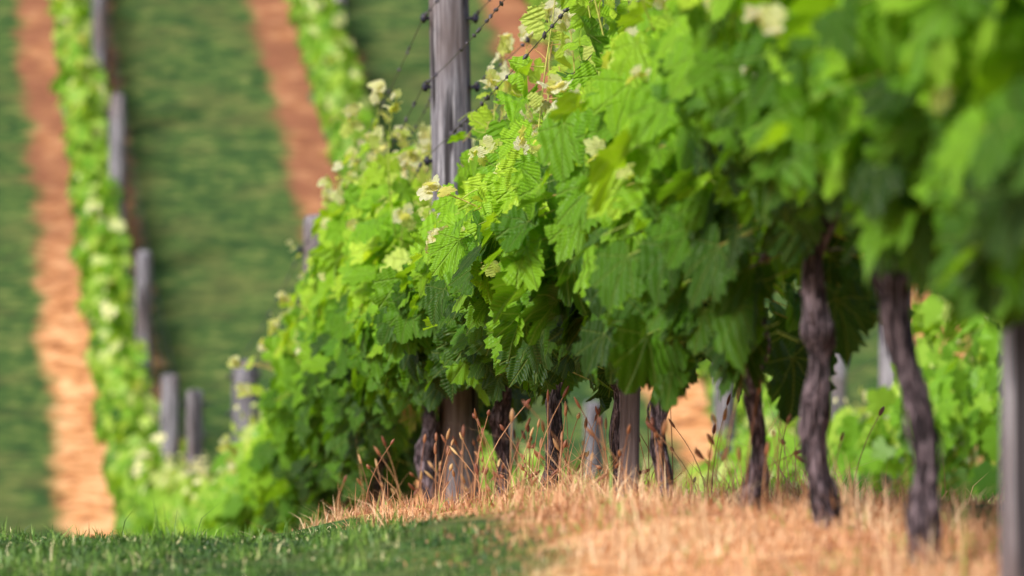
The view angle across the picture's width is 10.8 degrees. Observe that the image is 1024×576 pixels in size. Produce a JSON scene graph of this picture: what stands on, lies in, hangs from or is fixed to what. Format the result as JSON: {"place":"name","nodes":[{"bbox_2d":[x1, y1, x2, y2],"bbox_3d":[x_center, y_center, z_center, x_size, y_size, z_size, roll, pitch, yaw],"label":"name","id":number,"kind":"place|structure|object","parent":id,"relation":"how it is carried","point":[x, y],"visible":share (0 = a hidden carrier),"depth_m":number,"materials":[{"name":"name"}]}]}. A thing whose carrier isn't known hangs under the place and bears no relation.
{"place":"outdoors","nodes":[
{"label":"outdoors","id":0,"kind":"place"},
{"bbox_2d":[0,0,999,575],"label":"ground","id":1,"kind":"structure","parent":0,"point":[228,146],"depth_m":62.18,"materials":[{"name":"green plant"}]},
{"bbox_2d":[92,0,106,115],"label":"wooden post","id":2,"kind":"object","parent":1,"relation":"on","point":[99,16],"visible":0.45,"depth_m":65.83,"materials":[{"name":"grey wood"}]},
{"bbox_2d":[109,93,125,226],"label":"wooden post","id":3,"kind":"object","parent":1,"relation":"on","point":[117,116],"visible":0.57,"depth_m":60.34,"materials":[{"name":"grey wood"}]},
{"bbox_2d":[135,250,151,394],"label":"wooden post","id":4,"kind":"object","parent":1,"relation":"on","point":[143,272],"visible":0.51,"depth_m":53.83,"materials":[{"name":"grey wood"}]},
{"bbox_2d":[46,0,263,539],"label":"vine row","id":5,"kind":"object","parent":1,"relation":"on","point":[140,474],"visible":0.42,"depth_m":54.52,"materials":[{"name":"green plant"}]},
{"bbox_2d":[160,374,178,459],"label":"wooden post","id":6,"kind":"object","parent":1,"relation":"on","point":[169,408],"visible":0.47,"depth_m":48.53,"materials":[{"name":"grey wood"}]},
{"bbox_2d":[182,389,206,475],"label":"wooden post","id":7,"kind":"object","parent":1,"relation":"on","point":[194,425],"visible":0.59,"depth_m":44.44,"materials":[{"name":"grey wood"}]},
{"bbox_2d":[227,360,261,442],"bbox_3d":[-1.869,1.707,37.998,0.246,2.411,0.199,0,0,0],"label":"wooden post","id":8,"kind":"object","parent":1,"relation":"on","point":[242,375],"visible":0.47,"depth_m":37.92,"materials":[{"name":"grey wood"}]},
{"bbox_2d":[216,419,272,536],"bbox_3d":[-1.152,1.278,30.292,0.985,1.402,1.741,0,0,0],"label":"grapevine","id":9,"kind":"object","parent":1,"relation":"on","point":[232,470],"visible":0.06,"depth_m":29.80,"materials":[{"name":"green plant"}]},
{"bbox_2d":[0,496,581,575],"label":"mown grass","id":10,"kind":"structure","parent":1,"relation":"on","point":[50,545],"depth_m":12.20,"materials":[{"name":"green plant"}]},
{"bbox_2d":[236,391,372,535],"bbox_3d":[-1.023,1.070,28.747,0.942,1.525,1.839,0,0,0],"label":"grapevine","id":11,"kind":"object","parent":1,"relation":"on","point":[259,486],"visible":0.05,"depth_m":28.80,"materials":[{"name":"green plant"}]},
{"bbox_2d":[297,214,320,301],"bbox_3d":[-1.032,0.845,28.900,0.217,2.479,0.168,0,0,0],"label":"wooden post","id":12,"kind":"object","parent":1,"relation":"on","point":[308,224],"visible":0.16,"depth_m":28.85,"materials":[{"name":"grey wood"}]},
{"bbox_2d":[227,239,400,529],"bbox_3d":[-0.904,0.628,26.815,0.976,2.137,2.688,0,0,-8],"label":"grapevine","id":13,"kind":"object","parent":1,"relation":"on","point":[275,407],"visible":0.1,"depth_m":26.85,"materials":[{"name":"green plant"}]},
{"bbox_2d":[334,0,345,32],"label":"wooden post","id":14,"kind":"object","parent":1,"relation":"on","point":[341,3],"visible":0.21,"depth_m":67.94,"materials":[{"name":"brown wood"}]},
{"bbox_2d":[261,103,430,523],"bbox_3d":[-0.556,0.274,24.250,0.900,2.163,2.992,0,0,-7],"label":"grapevine","id":15,"kind":"object","parent":1,"relation":"on","point":[327,458],"visible":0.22,"depth_m":24.02,"materials":[{"name":"green plant"}]},
{"bbox_2d":[299,79,496,503],"bbox_3d":[-0.348,0.153,22.042,0.851,2.036,1.997,0,0,-9],"label":"grapevine","id":16,"kind":"object","parent":1,"relation":"on","point":[376,213],"visible":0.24,"depth_m":21.93,"materials":[{"name":"green plant"}]},
{"bbox_2d":[342,32,537,501],"bbox_3d":[-0.222,0.042,20.333,0.882,1.925,1.912,0,0,0],"label":"grapevine","id":17,"kind":"object","parent":1,"relation":"on","point":[370,362],"visible":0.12,"depth_m":20.49,"materials":[{"name":"green plant"}]},
{"bbox_2d":[420,0,480,503],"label":"wooden post","id":18,"kind":"object","parent":1,"relation":"on","point":[450,86],"visible":0.56,"depth_m":20.53,"materials":[{"name":"grey wood"}]},
{"bbox_2d":[369,0,586,497],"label":"grapevine","id":19,"kind":"object","parent":1,"relation":"on","point":[396,298],"visible":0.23,"depth_m":18.28,"materials":[{"name":"green plant"}]},
{"bbox_2d":[508,421,513,469],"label":"wooden post","id":20,"kind":"object","parent":1,"relation":"on","point":[509,432],"visible":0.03,"depth_m":49.47,"materials":[{"name":"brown wood"}]},
{"bbox_2d":[410,0,640,495],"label":"grapevine","id":21,"kind":"object","parent":1,"relation":"on","point":[460,336],"visible":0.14,"depth_m":16.70,"materials":[{"name":"green plant"}]},
{"bbox_2d":[427,0,712,497],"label":"grapevine","id":22,"kind":"object","parent":1,"relation":"on","point":[464,258],"visible":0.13,"depth_m":15.25,"materials":[{"name":"green plant"}]},
{"bbox_2d":[584,401,603,483],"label":"wooden post","id":23,"kind":"object","parent":1,"relation":"on","point":[590,413],"visible":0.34,"depth_m":42.94,"materials":[{"name":"grey wood"}]},
{"bbox_2d":[241,395,999,575],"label":"dry grass","id":24,"kind":"structure","parent":1,"relation":"on","point":[870,513],"depth_m":11.18,"materials":[{"name":"plant"}]},
{"bbox_2d":[619,0,640,502],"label":"wooden post","id":25,"kind":"object","parent":1,"relation":"on","point":[630,409],"visible":0.2,"depth_m":14.42,"materials":[{"name":"grey wood"}]},
{"bbox_2d":[479,0,787,500],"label":"grapevine","id":26,"kind":"object","parent":1,"relation":"on","point":[540,249],"visible":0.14,"depth_m":13.91,"materials":[{"name":"green plant"}]},
{"bbox_2d":[282,0,1000,504],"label":"vine row","id":27,"kind":"object","parent":1,"relation":"on","point":[968,410],"visible":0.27,"depth_m":28.15,"materials":[{"name":"green plant"}]},
{"bbox_2d":[713,378,735,485],"bbox_3d":[1.407,1.562,36.001,0.159,2.359,0.164,0,0,0],"label":"wooden post","id":28,"kind":"object","parent":1,"relation":"on","point":[718,411],"visible":0.14,"depth_m":35.94,"materials":[{"name":"grey wood"}]},
{"bbox_2d":[588,0,878,529],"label":"grapevine","id":29,"kind":"object","parent":1,"relation":"on","point":[706,238],"visible":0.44,"depth_m":11.33,"materials":[{"name":"green plant"}]},
{"bbox_2d":[554,0,915,513],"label":"grapevine","id":30,"kind":"object","parent":1,"relation":"on","point":[644,324],"visible":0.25,"depth_m":12.42,"materials":[{"name":"green plant"}]},
{"bbox_2d":[522,0,998,503],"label":"vine row","id":31,"kind":"object","parent":1,"relation":"on","point":[741,416],"visible":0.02,"depth_m":55.52,"materials":[{"name":"green plant"}]},
{"bbox_2d":[706,0,943,565],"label":"grapevine","id":32,"kind":"object","parent":1,"relation":"on","point":[751,75],"visible":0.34,"depth_m":9.99,"materials":[{"name":"green plant"}]},
{"bbox_2d":[830,353,846,419],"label":"wooden post","id":33,"kind":"object","parent":1,"relation":"on","point":[840,368],"visible":0.15,"depth_m":49.93,"materials":[{"name":"grey wood"}]},
{"bbox_2d":[741,0,1023,340],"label":"grapevine","id":34,"kind":"object","parent":1,"relation":"on","point":[884,140],"visible":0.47,"depth_m":8.83,"materials":[{"name":"green plant"}]},
{"bbox_2d":[878,325,902,499],"bbox_3d":[2.048,0.947,29.202,0.170,2.359,0.156,0,0,0],"label":"wooden post","id":35,"kind":"object","parent":1,"relation":"on","point":[886,374],"visible":0.08,"depth_m":29.15,"materials":[{"name":"grey wood"}]},
{"bbox_2d":[509,291,979,496],"bbox_3d":[1.622,0.475,33.256,0.320,3.556,32.685,0,0,-6],"label":"trellis wire","id":36,"kind":"object","parent":35,"relation":"attached to","point":[713,408],"visible":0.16,"depth_m":37.16,"materials":[{"name":"grey metal"}]},
{"bbox_2d":[874,0,1023,319],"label":"grapevine","id":37,"kind":"object","parent":1,"relation":"on","point":[976,179],"visible":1,"depth_m":7.95,"materials":[{"name":"green plant"}]},
{"bbox_2d":[966,328,980,341],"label":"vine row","id":38,"kind":"object","parent":1,"relation":"on","point":[971,337],"depth_m":57.72,"materials":[{"name":"green plant"}]},
{"bbox_2d":[1000,320,1023,575],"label":"wooden post","id":39,"kind":"object","parent":1,"relation":"on","point":[1012,469],"visible":0.46,"depth_m":8.86,"materials":[{"name":"grey wood"}]},
{"bbox_2d":[87,0,842,472],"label":"trellis wire","id":40,"kind":"object","parent":39,"relation":"attached to","point":[487,98],"visible":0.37,"depth_m":27.98,"materials":[{"name":"grey metal"}]},
{"bbox_2d":[329,369,913,519],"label":"seeding grass","id":41,"kind":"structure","parent":0,"point":[566,444],"depth_m":15.13,"materials":[{"name":"plant"}]}
]}

